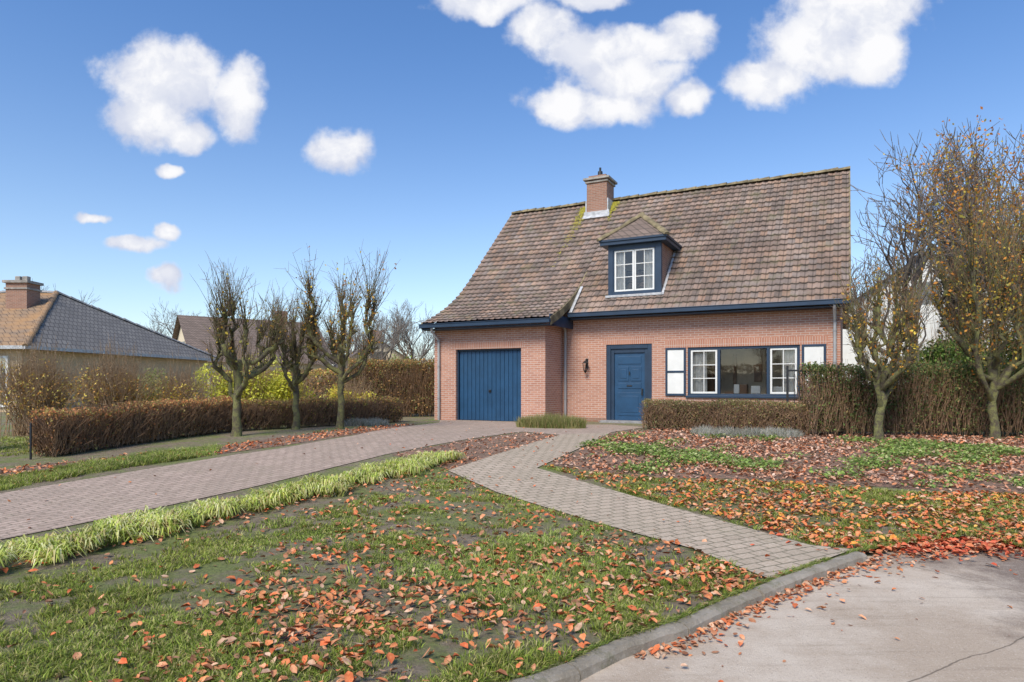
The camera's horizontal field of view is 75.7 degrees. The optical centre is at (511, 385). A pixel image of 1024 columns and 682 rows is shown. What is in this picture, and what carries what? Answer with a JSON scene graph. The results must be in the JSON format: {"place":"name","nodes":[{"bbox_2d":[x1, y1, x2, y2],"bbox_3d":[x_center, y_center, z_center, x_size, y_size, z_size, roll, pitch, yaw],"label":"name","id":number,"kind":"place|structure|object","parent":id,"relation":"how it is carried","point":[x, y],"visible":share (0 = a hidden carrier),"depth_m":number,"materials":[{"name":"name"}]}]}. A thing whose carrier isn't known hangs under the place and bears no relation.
{"place":"outdoors","nodes":[
{"label":"outdoors","id":0,"kind":"place"},
{"bbox_2d":[0,435,34,456],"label":"lawn grass","id":1,"kind":"structure","parent":0,"point":[16,440],"depth_m":12.76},
{"bbox_2d":[0,420,642,538],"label":"driveway","id":2,"kind":"structure","parent":0,"point":[88,500],"depth_m":9.75,"materials":[{"name":"brick"}]},
{"bbox_2d":[0,410,1023,681],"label":"lawn","id":3,"kind":"structure","parent":0,"point":[418,660],"depth_m":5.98,"materials":[{"name":"plant"}]},
{"bbox_2d":[29,423,31,459],"bbox_3d":[-8.238,1.009,11.268,0.034,0.730,0.034,0,0,0],"label":"fence post","id":4,"kind":"object","parent":3,"relation":"on","point":[30,441],"visible":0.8,"depth_m":11.26,"materials":[{"name":"black metal"}]},
{"bbox_2d":[0,332,96,436],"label":"autumn shrub","id":5,"kind":"object","parent":3,"relation":"on","point":[37,394],"visible":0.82,"depth_m":14.58,"materials":[{"name":"brown plant"}]},
{"bbox_2d":[57,336,160,409],"bbox_3d":[-9.412,-0.069,15.331,2.525,2.360,2.001,0,0,30],"label":"autumn shrub","id":6,"kind":"object","parent":3,"relation":"on","point":[120,386],"visible":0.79,"depth_m":15.07,"materials":[{"name":"brown plant"}]},
{"bbox_2d":[0,442,222,490],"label":"verge grass","id":7,"kind":"structure","parent":3,"relation":"on","point":[92,465],"depth_m":10.50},
{"bbox_2d":[19,395,241,456],"bbox_3d":[-7.480,0.744,13.608,1.125,1.039,4.934,0,0,18],"label":"clipped hedge","id":8,"kind":"object","parent":3,"relation":"on","point":[63,430],"visible":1,"depth_m":12.79,"materials":[{"name":"brown plant"}]},
{"bbox_2d":[134,360,174,402],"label":"green shrub","id":9,"kind":"object","parent":3,"relation":"on","point":[156,374],"visible":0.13,"depth_m":18.57,"materials":[{"name":"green plant"}]},
{"bbox_2d":[135,346,220,405],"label":"autumn shrub","id":10,"kind":"object","parent":3,"relation":"on","point":[172,389],"visible":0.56,"depth_m":16.03,"materials":[{"name":"brown plant"}]},
{"bbox_2d":[0,424,414,482],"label":"hedge bed","id":11,"kind":"object","parent":3,"relation":"on","point":[264,445],"visible":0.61,"depth_m":13.16,"materials":[{"name":"soil"}]},
{"bbox_2d":[362,416,388,425],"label":"lavender plant","id":12,"kind":"object","parent":11,"relation":"on","point":[375,422],"visible":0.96,"depth_m":17.73,"materials":[{"name":"grey plant"}]},
{"bbox_2d":[0,449,465,568],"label":"sedge border","id":13,"kind":"object","parent":3,"relation":"on","point":[113,530],"visible":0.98,"depth_m":7.06,"materials":[{"name":"green plant"}]},
{"bbox_2d":[191,334,289,404],"bbox_3d":[-7.572,-0.256,18.690,2.754,2.724,1.999,0,0,-16],"label":"yellow shrub","id":14,"kind":"object","parent":3,"relation":"on","point":[256,389],"visible":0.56,"depth_m":18.33,"materials":[{"name":"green plant"}]},
{"bbox_2d":[192,251,302,436],"bbox_3d":[-5.939,-0.891,14.505,2.163,4.096,2.435,0,0,41],"label":"pollarded tree","id":15,"kind":"object","parent":3,"relation":"on","point":[227,307],"visible":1,"depth_m":14.46,"materials":[{"name":"brown plant"}]},
{"bbox_2d":[206,368,346,404],"bbox_3d":[-9.963,0.126,29.052,9.546,1.956,1.420,0,0,26],"label":"bush","id":16,"kind":"object","parent":3,"relation":"on","point":[329,381],"visible":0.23,"depth_m":27.82,"materials":[{"name":"plant"}]},
{"bbox_2d":[266,361,323,402],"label":"yellow shrub","id":17,"kind":"object","parent":3,"relation":"on","point":[289,392],"visible":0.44,"depth_m":18.81,"materials":[{"name":"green plant"}]},
{"bbox_2d":[260,281,331,429],"bbox_3d":[-5.229,-0.746,16.237,1.737,3.758,1.904,0,0,0],"label":"pollarded tree","id":18,"kind":"object","parent":3,"relation":"on","point":[294,350],"visible":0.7,"depth_m":16.23,"materials":[{"name":"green plant"}]},
{"bbox_2d":[229,395,407,430],"bbox_3d":[-5.040,0.691,17.663,1.084,0.830,5.678,0,0,40],"label":"clipped hedge","id":19,"kind":"object","parent":3,"relation":"on","point":[258,414],"visible":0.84,"depth_m":17.26,"materials":[{"name":"brown plant"}]},
{"bbox_2d":[276,243,400,428],"bbox_3d":[-4.101,-1.216,16.277,2.652,4.706,2.129,0,0,16],"label":"pollarded tree","id":20,"kind":"object","parent":3,"relation":"on","point":[340,358],"visible":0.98,"depth_m":16.19,"materials":[{"name":"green plant"}]},
{"bbox_2d":[320,371,387,399],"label":"yellow shrub","id":21,"kind":"object","parent":3,"relation":"on","point":[355,394],"visible":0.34,"depth_m":20.49,"materials":[{"name":"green plant"}]},
{"bbox_2d":[344,416,365,425],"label":"lavender plant","id":22,"kind":"object","parent":3,"relation":"on","point":[354,422],"visible":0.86,"depth_m":17.72,"materials":[{"name":"grey plant"}]},
{"bbox_2d":[345,355,433,416],"bbox_3d":[-4.075,-0.005,22.831,3.575,2.215,1.290,0,0,-14],"label":"tall hedge","id":23,"kind":"object","parent":3,"relation":"on","point":[411,381],"visible":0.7,"depth_m":22.66,"materials":[{"name":"brown plant"}]},
{"bbox_2d":[390,336,421,414],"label":"round shrub","id":24,"kind":"object","parent":3,"relation":"on","point":[406,357],"visible":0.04,"depth_m":24.12,"materials":[{"name":"plant"}]},
{"bbox_2d":[393,433,555,468],"bbox_3d":[-0.595,1.214,12.916,1.700,0.225,4.962,0,0,27],"label":"flower bed","id":25,"kind":"object","parent":3,"relation":"on","point":[481,445],"visible":0.7,"depth_m":12.67,"materials":[{"name":"soil"}]},
{"bbox_2d":[434,323,544,419],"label":"garage wall","id":26,"kind":"structure","parent":3,"relation":"on","point":[532,374],"depth_m":19.76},
{"bbox_2d":[457,348,520,421],"bbox_3d":[-0.670,0.025,20.063,2.260,2.250,0.120,0,0,27],"label":"garage door frame","id":27,"kind":"object","parent":26,"relation":"in","point":[458,381],"visible":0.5,"depth_m":20.50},
{"bbox_2d":[460,350,520,420],"bbox_3d":[-0.665,0.020,20.072,2.128,2.120,0.042,0,0,27],"label":"garage door","id":28,"kind":"structure","parent":27,"relation":"in","point":[496,373],"depth_m":20.04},
{"bbox_2d":[436,316,545,322],"bbox_3d":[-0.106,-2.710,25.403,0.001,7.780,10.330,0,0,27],"label":"gutter","id":29,"kind":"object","parent":26,"relation":"attached to","point":[490,319],"depth_m":23.93,"materials":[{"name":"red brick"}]},
{"bbox_2d":[423,201,616,321],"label":"roof","id":30,"kind":"structure","parent":26,"relation":"on","point":[519,272],"depth_m":22.46,"materials":[{"name":"tile"}]},
{"bbox_2d":[418,313,572,330],"bbox_3d":[-0.508,-1.860,20.239,4.410,0.320,1.900,0,0,27],"label":"garage gutter","id":31,"kind":"object","parent":30,"relation":"attached to","point":[564,322],"visible":0.94,"depth_m":19.43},
{"bbox_2d":[550,272,586,324],"bbox_3d":[1.744,-2.675,19.856,0.050,1.950,2.940,0,0,27],"label":"verge flare","id":32,"kind":"object","parent":30,"relation":"attached to","point":[560,313],"visible":0.87,"depth_m":19.49,"materials":[{"name":"tile"}]},
{"bbox_2d":[555,201,619,262],"bbox_3d":[2.563,-5.334,23.022,1.676,2.741,2.891,0,0,27],"label":"roof lichen","id":33,"kind":"object","parent":30,"relation":"attached to","point":[582,211],"visible":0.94,"depth_m":23.82,"materials":[{"name":"yellow plant"}]},
{"bbox_2d":[584,201,608,215],"bbox_3d":[3.192,-6.400,24.033,0.960,0.600,0.680,0,0,27],"label":"chimney flashing","id":34,"kind":"object","parent":30,"relation":"on","point":[586,213],"visible":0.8,"depth_m":23.78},
{"bbox_2d":[587,178,613,211],"bbox_3d":[3.241,-6.560,24.131,0.760,1.720,0.800,0,0,27],"label":"chimney stack","id":35,"kind":"object","parent":30,"relation":"on","point":[599,194],"visible":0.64,"depth_m":23.78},
{"bbox_2d":[583,175,617,186],"bbox_3d":[3.241,-7.410,24.131,0.980,0.180,1.020,0,0,27],"label":"chimney cap","id":36,"kind":"object","parent":35,"relation":"on","point":[611,181],"visible":0.7,"depth_m":23.76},
{"bbox_2d":[607,198,612,209],"bbox_3d":[3.577,-6.420,23.893,0.046,0.600,0.680,0,0,27],"label":"chimney flashing side","id":37,"kind":"object","parent":35,"relation":"attached to","point":[609,203],"visible":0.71,"depth_m":23.72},
{"bbox_2d":[477,536,913,681],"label":"kerb grass","id":38,"kind":"structure","parent":3,"relation":"on","point":[698,606],"depth_m":4.36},
{"bbox_2d":[707,348,781,393],"bbox_3d":[6.723,-0.175,18.605,4.500,2.550,1.350,0,0,27],"label":"room","id":39,"kind":"object","parent":3,"relation":"on","point":[747,360],"visible":0.04,"depth_m":19.23,"materials":[{"name":"paint"}]},
{"bbox_2d":[707,354,766,393],"bbox_3d":[6.209,0.075,18.918,2.100,1.950,1.140,0,0,27],"label":"room furniture","id":40,"kind":"object","parent":39,"relation":"in","point":[743,387],"visible":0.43,"depth_m":19.28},
{"bbox_2d":[734,384,781,393],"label":"sill ornaments","id":41,"kind":"object","parent":39,"relation":"attached to","point":[755,389],"visible":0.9,"depth_m":17.95,"materials":[{"name":"white paint"}]},
{"bbox_2d":[544,465,1023,550],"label":"lawn grass","id":42,"kind":"structure","parent":3,"relation":"on","point":[885,496],"depth_m":7.76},
{"bbox_2d":[549,431,1023,491],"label":"leafy bed","id":43,"kind":"object","parent":3,"relation":"on","point":[722,475],"visible":0.45,"depth_m":10.68,"materials":[{"name":"soil"}]},
{"bbox_2d":[688,425,719,436],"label":"lavender plant","id":44,"kind":"object","parent":43,"relation":"on","point":[703,430],"visible":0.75,"depth_m":14.39,"materials":[{"name":"grey plant"}]},
{"bbox_2d":[639,397,812,432],"bbox_3d":[4.978,0.707,15.616,4.189,0.835,1.159,0,0,26],"label":"front hedge","id":45,"kind":"object","parent":43,"relation":"on","point":[673,414],"visible":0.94,"depth_m":15.39,"materials":[{"name":"brown plant"}]},
{"bbox_2d":[713,425,743,437],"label":"lavender plant","id":46,"kind":"object","parent":43,"relation":"on","point":[732,431],"visible":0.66,"depth_m":14.13,"materials":[{"name":"grey plant"}]},
{"bbox_2d":[736,426,766,438],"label":"lavender plant","id":47,"kind":"object","parent":43,"relation":"on","point":[749,432],"visible":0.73,"depth_m":13.98,"materials":[{"name":"grey plant"}]},
{"bbox_2d":[758,426,786,438],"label":"lavender plant","id":48,"kind":"object","parent":43,"relation":"on","point":[769,432],"visible":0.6,"depth_m":13.98,"materials":[{"name":"grey plant"}]},
{"bbox_2d":[772,427,804,439],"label":"lavender plant","id":49,"kind":"object","parent":43,"relation":"on","point":[793,433],"visible":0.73,"depth_m":13.87,"materials":[{"name":"grey plant"}]},
{"bbox_2d":[576,432,1023,487],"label":"groundcover plants","id":50,"kind":"object","parent":43,"relation":"on","point":[908,448],"visible":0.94,"depth_m":11.28,"materials":[{"name":"green plant"}]},
{"bbox_2d":[786,365,839,434],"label":"metal gate","id":51,"kind":"structure","parent":43,"relation":"on","point":[787,384],"depth_m":14.93,"materials":[{"name":"black metal"}]},
{"bbox_2d":[826,227,939,441],"bbox_3d":[7.448,-0.991,13.231,1.995,4.423,1.971,0,0,29],"label":"pollarded tree","id":52,"kind":"object","parent":43,"relation":"on","point":[883,372],"visible":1,"depth_m":13.18,"materials":[{"name":"brown plant"}]},
{"bbox_2d":[907,183,1023,440],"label":"pollarded tree","id":53,"kind":"object","parent":43,"relation":"on","point":[995,377],"visible":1,"depth_m":13.47,"materials":[{"name":"brown plant"}]},
{"bbox_2d":[792,357,1023,436],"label":"boundary hedge","id":54,"kind":"object","parent":3,"relation":"on","point":[944,403],"visible":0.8,"depth_m":14.24,"materials":[{"name":"brown plant"}]},
{"bbox_2d":[843,130,1002,372],"bbox_3d":[14.030,-3.742,25.244,5.993,9.816,7.558,0,0,-11],"label":"bare tree","id":55,"kind":"object","parent":3,"relation":"on","point":[912,255],"visible":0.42,"depth_m":23.90,"materials":[{"name":"brown plant"}]},
{"bbox_2d":[864,119,1023,341],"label":"bare tree","id":56,"kind":"object","parent":3,"relation":"on","point":[943,214],"visible":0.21,"depth_m":24.38,"materials":[{"name":"brown plant"}]},
{"bbox_2d":[905,318,988,383],"bbox_3d":[12.870,-0.595,19.494,2.430,3.400,2.535,0,0,36],"label":"evergreen shrub","id":57,"kind":"object","parent":3,"relation":"on","point":[930,353],"visible":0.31,"depth_m":19.32,"materials":[{"name":"green plant"}]},
{"bbox_2d":[883,106,1023,336],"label":"autumn tree","id":58,"kind":"object","parent":3,"relation":"on","point":[969,175],"visible":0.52,"depth_m":17.67,"materials":[{"name":"brown plant"}]},
{"bbox_2d":[928,213,997,348],"bbox_3d":[18.270,-3.741,26.371,3.011,9.686,2.818,0,0,37],"label":"ivy clad tree","id":59,"kind":"object","parent":3,"relation":"on","point":[949,335],"visible":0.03,"depth_m":26.28,"materials":[{"name":"green plant"}]},
{"bbox_2d":[930,321,1015,364],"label":"evergreen shrub","id":60,"kind":"object","parent":3,"relation":"on","point":[981,344],"visible":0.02,"depth_m":22.74,"materials":[{"name":"green plant"}]},
{"bbox_2d":[926,131,1023,319],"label":"bare tree","id":61,"kind":"object","parent":3,"relation":"on","point":[1016,177],"visible":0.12,"depth_m":24.67,"materials":[{"name":"brown plant"}]},
{"bbox_2d":[968,319,1022,367],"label":"evergreen shrub","id":62,"kind":"object","parent":3,"relation":"on","point":[1008,358],"visible":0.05,"depth_m":18.85,"materials":[{"name":"green plant"}]},
{"bbox_2d":[969,148,1023,337],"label":"pollarded tree","id":63,"kind":"object","parent":3,"relation":"on","point":[1021,254],"visible":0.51,"depth_m":15.00,"materials":[{"name":"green plant"}]},
{"bbox_2d":[0,0,1023,364],"label":"sky","id":64,"kind":"structure","parent":0,"point":[140,139],"materials":[{"name":"blue"}]},
{"bbox_2d":[514,411,587,428],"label":"ornamental grass","id":65,"kind":"object","parent":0,"point":[552,421],"depth_m":16.67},
{"bbox_2d":[545,316,562,416],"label":"garage side wall","id":66,"kind":"structure","parent":0,"point":[554,369],"depth_m":19.60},
{"bbox_2d":[582,213,608,218],"bbox_3d":[3.015,-6.091,23.686,1.000,0.157,0.160,0,0,27],"label":"chimney apron","id":67,"kind":"object","parent":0,"point":[598,215],"visible":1,"depth_m":23.66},
{"bbox_2d":[599,420,644,423],"bbox_3d":[3.358,1.120,19.180,1.540,0.160,0.480,0,0,27],"label":"door step","id":68,"kind":"object","parent":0,"point":[619,421],"depth_m":19.11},
{"bbox_2d":[626,250,643,272],"bbox_3d":[3.993,-3.420,20.164,1.580,1.560,0.050,0,0,27],"label":"dormer room","id":69,"kind":"object","parent":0,"point":[639,256],"visible":0.21,"depth_m":20.21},
{"bbox_2d":[599,234,681,247],"bbox_3d":[3.923,-4.282,20.020,2.045,0.065,1.901,0,0,27],"label":"dormer eaves lip","id":70,"kind":"object","parent":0,"point":[648,236],"visible":1,"depth_m":19.22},
{"bbox_2d":[448,433,850,577],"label":"garden path","id":71,"kind":"structure","parent":0,"point":[727,541],"depth_m":7.66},
{"bbox_2d":[581,542,1023,681],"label":"concrete road","id":72,"kind":"structure","parent":0,"point":[966,625],"depth_m":4.20,"materials":[{"name":"concrete"}]},
{"bbox_2d":[0,421,1023,681],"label":"fallen leaves","id":73,"kind":"object","parent":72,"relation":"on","point":[972,545],"visible":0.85,"depth_m":6.20,"materials":[{"name":"orange plant"}]},
{"bbox_2d":[505,551,867,681],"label":"kerb","id":74,"kind":"structure","parent":72,"relation":"on","point":[582,667],"depth_m":4.18,"materials":[{"name":"concrete"}]},
{"bbox_2d":[862,535,1023,555],"bbox_3d":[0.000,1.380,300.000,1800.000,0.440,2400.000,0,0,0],"label":"ground","id":75,"kind":"structure","parent":0,"point":[868,554],"depth_m":6.30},
{"bbox_2d":[0,276,219,411],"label":"neighbour bungalow","id":76,"kind":"object","parent":75,"relation":"on","point":[27,305],"visible":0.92,"depth_m":31.51,"materials":[{"name":"tile"}]},
{"bbox_2d":[0,358,4,404],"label":"window back","id":77,"kind":"structure","parent":76,"relation":"in","point":[0,358],"depth_m":26.99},
{"bbox_2d":[0,356,9,406],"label":"window frame","id":78,"kind":"structure","parent":76,"relation":"in","point":[5,357],"depth_m":26.90,"materials":[{"name":"white paint"}]},
{"bbox_2d":[177,327,328,394],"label":"walls","id":79,"kind":"structure","parent":75,"relation":"on","point":[181,339],"depth_m":50.47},
{"bbox_2d":[172,315,336,363],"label":"roof","id":80,"kind":"structure","parent":79,"relation":"on","point":[194,334],"depth_m":49.93,"materials":[{"name":"tile"}]},
{"bbox_2d":[345,343,402,368],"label":"walls","id":81,"kind":"structure","parent":75,"relation":"on","point":[393,352],"depth_m":53.23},
{"bbox_2d":[32,278,865,375],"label":"distant trees","id":82,"kind":"object","parent":75,"relation":"on","point":[402,324],"visible":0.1,"depth_m":49.61,"materials":[{"name":"brown plant"}]},
{"bbox_2d":[563,304,840,422],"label":"front wall","id":83,"kind":"structure","parent":75,"relation":"on","point":[586,394],"depth_m":18.85,"materials":[{"name":"red brick"}]},
{"bbox_2d":[606,344,651,419],"bbox_3d":[3.460,-0.050,19.380,1.380,2.300,0.130,0,0,27],"label":"door frame","id":84,"kind":"object","parent":83,"relation":"attached to","point":[612,350],"visible":0.77,"depth_m":19.55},
{"bbox_2d":[615,353,644,420],"bbox_3d":[3.472,0.045,19.405,0.920,1.990,0.075,0,0,27],"label":"front door","id":85,"kind":"structure","parent":84,"relation":"attached to","point":[628,400],"depth_m":19.38,"materials":[{"name":"blue paint"}]},
{"bbox_2d":[430,304,836,419],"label":"downpipes","id":86,"kind":"object","parent":83,"relation":"attached to","point":[565,353],"visible":0.76,"depth_m":20.10,"materials":[{"name":"metal"}]},
{"bbox_2d":[454,336,827,349],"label":"lintels","id":87,"kind":"object","parent":83,"relation":"attached to","point":[800,340],"visible":1,"depth_m":18.45,"materials":[{"name":"brick"}]},
{"bbox_2d":[573,417,813,426],"bbox_3d":[4.978,1.090,18.516,7.650,0.220,0.032,0,0,27],"label":"plinth brick","id":88,"kind":"object","parent":83,"relation":"attached to","point":[593,419],"visible":0.18,"depth_m":19.77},
{"bbox_2d":[691,352,706,393],"bbox_3d":[5.267,-0.400,18.589,0.480,1.400,0.060,0,0,27],"label":"curtain","id":89,"kind":"object","parent":83,"relation":"hanging from","point":[698,369],"visible":0.48,"depth_m":18.59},
{"bbox_2d":[567,298,850,320],"bbox_3d":[5.112,-2.055,18.141,7.510,0.190,0.540,0,0,27],"label":"gutter","id":90,"kind":"object","parent":83,"relation":"attached to","point":[691,309],"visible":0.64,"depth_m":17.79,"materials":[{"name":"blue paint"}]},
{"bbox_2d":[568,170,849,312],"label":"roof","id":91,"kind":"structure","parent":83,"relation":"on","point":[787,239],"depth_m":19.55,"materials":[{"name":"tile"}]},
{"bbox_2d":[569,286,582,311],"bbox_3d":[1.962,-2.629,20.131,0.090,0.908,0.950,0,0,27],"label":"valley flashing","id":92,"kind":"object","parent":91,"relation":"attached to","point":[576,298],"visible":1,"depth_m":20.13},
{"bbox_2d":[601,217,662,240],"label":"dormer roof","id":93,"kind":"structure","parent":91,"relation":"on","point":[640,226],"depth_m":19.50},
{"bbox_2d":[597,212,644,241],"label":"dormer hip tiles","id":94,"kind":"object","parent":93,"relation":"on","point":[619,227],"visible":0.99,"depth_m":19.82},
{"bbox_2d":[617,252,625,289],"bbox_3d":[3.258,-3.420,19.690,0.300,1.360,0.060,0,0,27],"label":"dormer curtain","id":95,"kind":"object","parent":93,"relation":"hanging from","point":[620,271],"visible":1,"depth_m":19.68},
{"bbox_2d":[600,236,680,250],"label":"dormer eaves","id":96,"kind":"object","parent":93,"relation":"attached to","point":[669,243],"visible":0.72,"depth_m":19.30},
{"bbox_2d":[645,250,652,287],"bbox_3d":[4.043,-3.420,19.291,0.300,1.360,0.057,0,0,27],"label":"dormer curtain","id":97,"kind":"object","parent":93,"relation":"hanging from","point":[648,268],"visible":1,"depth_m":19.28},
{"bbox_2d":[641,213,669,233],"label":"dormer hip tiles","id":98,"kind":"object","parent":93,"relation":"on","point":[655,224],"visible":1,"depth_m":19.23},
{"bbox_2d":[608,241,661,295],"bbox_3d":[3.621,-3.395,19.410,1.600,1.510,0.130,0,0,27],"label":"dormer frame","id":99,"kind":"object","parent":91,"relation":"on","point":[657,246],"visible":0.92,"depth_m":19.29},
{"bbox_2d":[605,292,661,297],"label":"dormer sill","id":100,"kind":"structure","parent":99,"relation":"attached to","point":[632,295],"depth_m":19.27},
{"bbox_2d":[615,247,653,291],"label":"dormer casements","id":101,"kind":"object","parent":99,"relation":"in","point":[634,263],"visible":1,"depth_m":19.39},
{"bbox_2d":[662,243,672,286],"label":"dormer cheeks","id":102,"kind":"object","parent":91,"relation":"on","point":[667,252],"visible":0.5,"depth_m":19.52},
{"bbox_2d":[662,251,675,293],"bbox_3d":[4.713,-3.449,19.694,0.070,1.682,1.766,0,0,27],"label":"dormer side flashing","id":103,"kind":"object","parent":91,"relation":"on","point":[667,276],"visible":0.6,"depth_m":19.58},
{"bbox_2d":[849,169,850,304],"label":"verge","id":104,"kind":"structure","parent":91,"relation":"attached to","point":[850,227],"depth_m":18.65,"materials":[{"name":"tile"}]},
{"bbox_2d":[685,345,799,397],"bbox_3d":[6.253,-0.355,17.902,3.000,1.410,0.190,0,0,27],"label":"window frame","id":105,"kind":"object","parent":83,"relation":"attached to","point":[720,395],"visible":0.93,"depth_m":17.96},
{"bbox_2d":[691,348,796,393],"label":"casement windows","id":106,"kind":"structure","parent":105,"relation":"attached to","point":[715,364],"depth_m":18.22,"materials":[{"name":"white paint"}]},
{"bbox_2d":[665,344,825,396],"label":"shutter frames","id":107,"kind":"structure","parent":83,"relation":"attached to","point":[684,371],"depth_m":18.55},
{"bbox_2d":[668,346,823,393],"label":"shutter panels","id":108,"kind":"object","parent":107,"relation":"in","point":[812,354],"visible":0.66,"depth_m":18.59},
{"bbox_2d":[782,350,794,391],"bbox_3d":[7.411,-0.400,17.498,0.430,1.400,0.060,0,0,27],"label":"curtain","id":109,"kind":"object","parent":83,"relation":"hanging from","point":[789,356],"visible":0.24,"depth_m":17.52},
{"bbox_2d":[841,304,842,378],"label":"gable wall","id":110,"kind":"structure","parent":75,"relation":"on","point":[841,337],"depth_m":19.61,"materials":[{"name":"red brick"}]},
{"bbox_2d":[843,254,1017,382],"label":"walls","id":111,"kind":"structure","parent":75,"relation":"on","point":[849,355],"depth_m":33.02,"materials":[{"name":"white paint"}]},
{"label":"back wall","id":112,"kind":"object","parent":75,"relation":"on","visible":0},
{"bbox_2d":[550,176,848,328],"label":"roof back","id":113,"kind":"structure","parent":112,"relation":"on","point":[844,310],"depth_m":24.65,"materials":[{"name":"tile"}]},
{"bbox_2d":[511,166,849,213],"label":"ridge tiles","id":114,"kind":"object","parent":113,"relation":"attached to","point":[824,171],"visible":0.87,"depth_m":22.70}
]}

